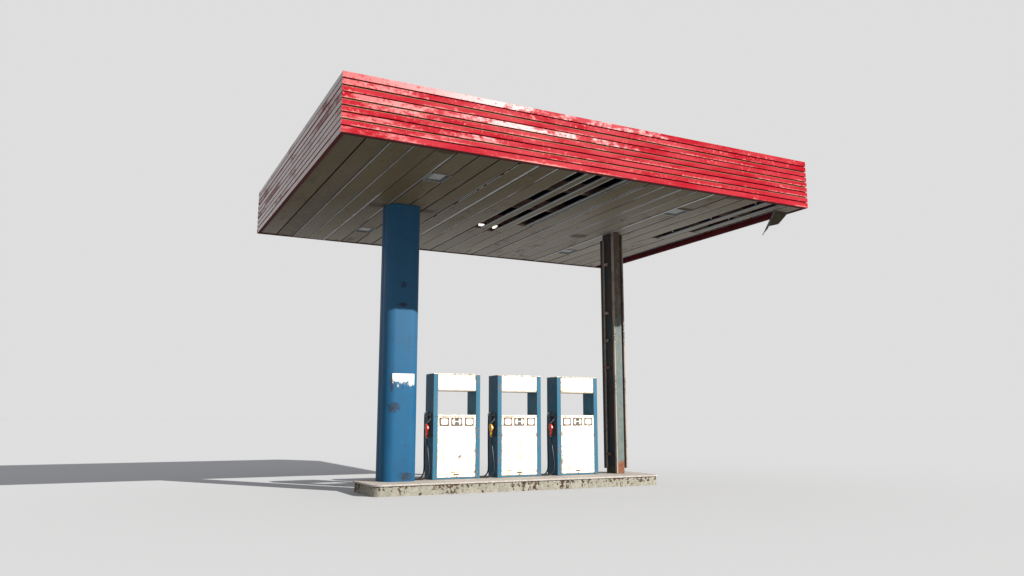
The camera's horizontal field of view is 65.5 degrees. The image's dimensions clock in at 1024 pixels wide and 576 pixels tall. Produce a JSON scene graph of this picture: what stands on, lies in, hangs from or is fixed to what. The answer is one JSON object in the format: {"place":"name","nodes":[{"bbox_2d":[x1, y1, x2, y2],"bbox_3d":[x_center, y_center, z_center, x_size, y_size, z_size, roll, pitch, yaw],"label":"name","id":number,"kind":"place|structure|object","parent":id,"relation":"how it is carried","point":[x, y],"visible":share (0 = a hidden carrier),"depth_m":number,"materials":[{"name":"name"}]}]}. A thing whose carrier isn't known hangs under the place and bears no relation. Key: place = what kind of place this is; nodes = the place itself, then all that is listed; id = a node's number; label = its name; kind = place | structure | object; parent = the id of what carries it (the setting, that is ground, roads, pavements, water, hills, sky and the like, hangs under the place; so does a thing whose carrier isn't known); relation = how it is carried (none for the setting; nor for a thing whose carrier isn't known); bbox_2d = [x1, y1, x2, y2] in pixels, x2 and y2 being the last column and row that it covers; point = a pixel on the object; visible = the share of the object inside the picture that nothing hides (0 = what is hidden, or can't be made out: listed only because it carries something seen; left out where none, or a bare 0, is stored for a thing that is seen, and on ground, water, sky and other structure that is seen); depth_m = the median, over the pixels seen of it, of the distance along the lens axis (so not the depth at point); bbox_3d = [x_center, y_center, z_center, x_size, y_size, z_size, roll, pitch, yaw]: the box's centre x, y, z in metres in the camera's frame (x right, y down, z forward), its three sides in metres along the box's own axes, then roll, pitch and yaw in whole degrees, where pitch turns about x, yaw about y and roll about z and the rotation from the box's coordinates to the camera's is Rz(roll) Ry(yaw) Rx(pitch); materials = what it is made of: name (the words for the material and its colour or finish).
{"place":"outdoors","nodes":[
{"label":"outdoors","id":0,"kind":"place"},
{"bbox_2d":[353,471,656,496],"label":"pump island","id":1,"kind":"structure","parent":0,"point":[371,488],"depth_m":14.91,"materials":[{"name":"concrete"}]},
{"bbox_2d":[375,204,419,481],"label":"blue column","id":2,"kind":"structure","parent":1,"relation":"on","point":[396,412],"depth_m":14.97,"materials":[{"name":"metal"}]},
{"bbox_2d":[415,373,480,479],"bbox_3d":[-1.307,2.676,15.466,1.323,2.000,0.436,5,-11,-26],"label":"fuel pump","id":3,"kind":"object","parent":1,"relation":"on","point":[451,449],"visible":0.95,"depth_m":15.33,"materials":[{"name":"white metal"}]},
{"bbox_2d":[437,426,475,472],"bbox_3d":[-1.068,3.091,15.297,0.793,0.872,0.025,5,-11,-26],"label":"fuel pump panel","id":4,"kind":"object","parent":3,"relation":"in","point":[455,444],"depth_m":15.28,"materials":[{"name":"white metal"}]},
{"bbox_2d":[480,375,540,477],"bbox_3d":[-0.094,2.777,16.072,1.323,2.000,0.436,5,-11,-26],"label":"fuel pump","id":5,"kind":"object","parent":1,"relation":"on","point":[514,445],"visible":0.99,"depth_m":15.94,"materials":[{"name":"white metal"}]},
{"bbox_2d":[501,426,536,470],"bbox_3d":[0.145,3.192,15.903,0.793,0.872,0.025,5,-11,-26],"label":"fuel pump panel","id":6,"kind":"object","parent":5,"relation":"in","point":[519,443],"depth_m":15.89,"materials":[{"name":"white metal"}]},
{"bbox_2d":[541,377,597,475],"bbox_3d":[1.121,2.878,16.679,1.323,2.000,0.436,5,-11,-26],"label":"fuel pump","id":7,"kind":"object","parent":1,"relation":"on","point":[572,444],"visible":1,"depth_m":16.55,"materials":[{"name":"white metal"}]},
{"bbox_2d":[561,426,593,468],"bbox_3d":[1.360,3.293,16.510,0.793,0.872,0.025,5,-11,-26],"label":"fuel pump panel","id":8,"kind":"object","parent":7,"relation":"in","point":[577,442],"depth_m":16.49,"materials":[{"name":"white metal"}]},
{"bbox_2d":[600,232,627,473],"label":"steel column","id":9,"kind":"structure","parent":1,"relation":"on","point":[613,368],"depth_m":17.33,"materials":[{"name":"black metal"}]},
{"bbox_2d":[257,70,807,267],"bbox_3d":[0.062,-1.642,16.753,9.294,1.381,7.119,5,-11,-26],"label":"canopy","id":10,"kind":"object","parent":9,"relation":"on","point":[523,183],"visible":0.89,"depth_m":14.50,"materials":[{"name":"red paint"}]},
{"bbox_2d":[354,227,374,232],"bbox_3d":[-3.225,-1.296,17.482,0.355,0.058,0.450,5,-11,-26],"label":"canopy light","id":11,"kind":"object","parent":10,"relation":"attached to","point":[364,229],"visible":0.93,"depth_m":17.52,"materials":[{"name":"white plastic"}]},
{"bbox_2d":[422,172,450,182],"bbox_3d":[-1.296,-1.922,13.724,0.355,0.058,0.450,5,-11,-26],"label":"canopy light","id":12,"kind":"object","parent":10,"relation":"attached to","point":[436,177],"visible":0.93,"depth_m":13.76,"materials":[{"name":"white plastic"}]},
{"bbox_2d":[558,249,577,253],"bbox_3d":[1.374,-0.921,19.735,0.355,0.058,0.450,5,-11,-26],"label":"canopy light","id":13,"kind":"object","parent":10,"relation":"attached to","point":[567,251],"visible":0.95,"depth_m":19.78,"materials":[{"name":"white plastic"}]},
{"bbox_2d":[663,209,689,215],"bbox_3d":[3.290,-1.542,16.004,0.355,0.058,0.450,5,-11,-26],"label":"canopy light","id":14,"kind":"object","parent":10,"relation":"attached to","point":[675,212],"visible":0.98,"depth_m":16.07,"materials":[{"name":"white plastic"}]},
{"bbox_2d":[0,421,1023,575],"bbox_3d":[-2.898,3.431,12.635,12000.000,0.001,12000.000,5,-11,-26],"label":"ground","id":15,"kind":"structure","parent":0,"point":[719,498],"depth_m":12.31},
{"bbox_2d":[0,0,1023,420],"label":"sky","id":16,"kind":"structure","parent":0,"point":[140,140],"materials":[{"name":"white"}]}
]}

